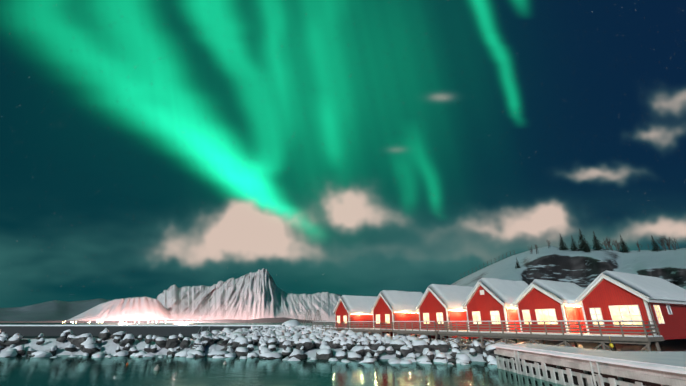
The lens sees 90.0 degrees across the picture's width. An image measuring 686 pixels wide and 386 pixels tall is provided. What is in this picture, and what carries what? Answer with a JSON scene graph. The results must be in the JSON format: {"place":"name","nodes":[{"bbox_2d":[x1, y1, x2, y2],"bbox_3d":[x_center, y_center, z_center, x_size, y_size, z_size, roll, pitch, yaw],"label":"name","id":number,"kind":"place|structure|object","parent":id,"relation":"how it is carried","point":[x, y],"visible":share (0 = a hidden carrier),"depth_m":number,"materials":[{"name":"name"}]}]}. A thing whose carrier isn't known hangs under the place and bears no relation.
{"place":"outdoors","nodes":[
{"label":"outdoors","id":0,"kind":"place"},
{"bbox_2d":[0,299,109,320],"bbox_3d":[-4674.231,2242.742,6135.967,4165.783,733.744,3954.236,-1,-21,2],"label":"hill","id":1,"kind":"structure","parent":0,"point":[55,310],"depth_m":5878.42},
{"bbox_2d":[66,296,175,320],"bbox_3d":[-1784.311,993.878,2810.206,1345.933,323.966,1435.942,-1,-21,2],"label":"snowy hill","id":2,"kind":"structure","parent":0,"point":[136,308],"depth_m":2677.95,"materials":[{"name":"white snow"}]},
{"bbox_2d":[0,317,334,322],"bbox_3d":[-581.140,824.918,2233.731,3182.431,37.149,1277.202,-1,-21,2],"label":"shore","id":3,"kind":"structure","parent":0,"point":[273,320],"depth_m":2334.23,"materials":[{"name":"white"}]},
{"bbox_2d":[185,326,209,356],"bbox_3d":[-16.478,16.930,39.107,0.969,3.210,5.763,3,-21,-7],"label":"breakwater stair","id":4,"kind":"object","parent":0,"point":[202,341],"visible":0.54,"depth_m":39.09,"materials":[{"name":"grey stone"}]},
{"bbox_2d":[156,268,340,320],"bbox_3d":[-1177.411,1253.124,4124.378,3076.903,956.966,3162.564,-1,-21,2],"label":"fjord mountains","id":5,"kind":"structure","parent":0,"point":[259,294],"depth_m":3837.10,"materials":[{"name":"white snow"}]},
{"bbox_2d":[0,323,565,385],"bbox_3d":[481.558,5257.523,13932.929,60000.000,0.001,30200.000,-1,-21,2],"label":"sea water","id":6,"kind":"structure","parent":0,"point":[29,370],"depth_m":24.93,"materials":[{"name":"teal liquid"}]},
{"bbox_2d":[0,325,284,335],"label":"harbour mole","id":7,"kind":"object","parent":6,"relation":"on","point":[96,330],"visible":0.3,"depth_m":91.65,"materials":[{"name":"grey stone"}]},
{"bbox_2d":[0,327,496,364],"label":"breakwater boulders","id":8,"kind":"object","parent":6,"relation":"in","point":[175,342],"visible":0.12,"depth_m":38.19,"materials":[{"name":"grey stone"}]},
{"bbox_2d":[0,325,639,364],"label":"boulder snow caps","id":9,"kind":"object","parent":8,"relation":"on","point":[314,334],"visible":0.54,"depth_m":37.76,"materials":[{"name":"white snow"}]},
{"bbox_2d":[0,326,685,361],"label":"shore ground","id":10,"kind":"structure","parent":0,"point":[108,346],"depth_m":38.92,"materials":[{"name":"grey stone"}]},
{"bbox_2d":[282,320,299,325],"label":"snow mound","id":11,"kind":"object","parent":10,"relation":"on","point":[292,323],"visible":0.29,"depth_m":115.73,"materials":[{"name":"white snow"}]},
{"bbox_2d":[303,310,321,324],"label":"fish drying racks","id":12,"kind":"object","parent":10,"relation":"on","point":[311,318],"visible":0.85,"depth_m":127.03,"materials":[{"name":"wood"}]},
{"bbox_2d":[312,321,347,330],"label":"deck","id":13,"kind":"structure","parent":10,"relation":"on","point":[336,328],"depth_m":60.60,"materials":[{"name":"white paint"}]},
{"bbox_2d":[333,295,376,332],"bbox_3d":[3.438,22.751,64.384,9.140,6.680,5.700,12,-24,-28],"label":"cabin","id":14,"kind":"object","parent":10,"relation":"on","point":[351,308],"visible":0.6,"depth_m":62.27,"materials":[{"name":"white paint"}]},
{"bbox_2d":[344,321,391,335],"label":"deck","id":15,"kind":"structure","parent":10,"relation":"on","point":[374,329],"depth_m":50.77,"materials":[{"name":"white paint"}]},
{"bbox_2d":[370,290,422,335],"bbox_3d":[9.670,19.000,54.466,9.140,6.702,5.700,12,-24,-28],"label":"cabin","id":16,"kind":"object","parent":10,"relation":"on","point":[389,306],"visible":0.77,"depth_m":52.28,"materials":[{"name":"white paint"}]},
{"bbox_2d":[392,321,448,340],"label":"deck","id":17,"kind":"structure","parent":10,"relation":"on","point":[416,331],"depth_m":42.23,"materials":[{"name":"white paint"}]},
{"bbox_2d":[415,284,479,338],"bbox_3d":[15.056,15.767,45.891,9.140,6.699,5.700,12,-24,-28],"label":"cabin","id":18,"kind":"object","parent":10,"relation":"on","point":[437,302],"visible":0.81,"depth_m":43.69,"materials":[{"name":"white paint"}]},
{"bbox_2d":[437,320,664,350],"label":"deck","id":19,"kind":"structure","parent":10,"relation":"on","point":[623,338],"depth_m":28.17,"materials":[{"name":"white paint"}]},
{"bbox_2d":[461,278,528,331],"bbox_3d":[19.084,13.114,39.566,9.140,6.200,5.700,12,-24,-28],"label":"cabin","id":20,"kind":"object","parent":19,"relation":"on","point":[490,299],"visible":0.62,"depth_m":37.52,"materials":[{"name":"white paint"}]},
{"bbox_2d":[511,279,584,332],"bbox_3d":[21.757,11.445,34.281,8.140,5.195,5.170,12,-24,-28],"label":"cabin","id":21,"kind":"object","parent":19,"relation":"on","point":[536,300],"visible":0.69,"depth_m":32.32,"materials":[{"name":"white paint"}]},
{"bbox_2d":[492,343,685,385],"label":"timber quay","id":22,"kind":"structure","parent":10,"relation":"on","point":[569,366],"depth_m":18.65,"materials":[{"name":"grey wood"}]},
{"bbox_2d":[574,270,685,339],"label":"cabin","id":23,"kind":"object","parent":10,"relation":"on","point":[609,295],"visible":0.96,"depth_m":27.51,"materials":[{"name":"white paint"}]},
{"bbox_2d":[567,300,586,332],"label":"building","id":24,"kind":"structure","parent":23,"relation":"attached to","point":[571,302],"depth_m":31.25,"materials":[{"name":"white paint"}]},
{"bbox_2d":[0,0,685,307],"label":"sky","id":25,"kind":"structure","parent":0,"point":[148,147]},
{"bbox_2d":[451,246,685,288],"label":"snow hill","id":26,"kind":"structure","parent":0,"point":[584,270],"depth_m":104.86,"materials":[{"name":"white snow"}]},
{"bbox_2d":[462,242,678,273],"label":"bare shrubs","id":27,"kind":"object","parent":26,"relation":"on","point":[513,254],"visible":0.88,"depth_m":130.76,"materials":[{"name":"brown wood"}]},
{"bbox_2d":[515,229,661,267],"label":"spruce trees","id":28,"kind":"object","parent":26,"relation":"on","point":[584,245],"visible":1,"depth_m":119.34,"materials":[{"name":"green plant"}]},
{"bbox_2d":[530,235,683,253],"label":"bushes","id":29,"kind":"object","parent":26,"relation":"on","point":[617,245],"visible":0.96,"depth_m":117.42,"materials":[{"name":"brown plant"}]}
]}

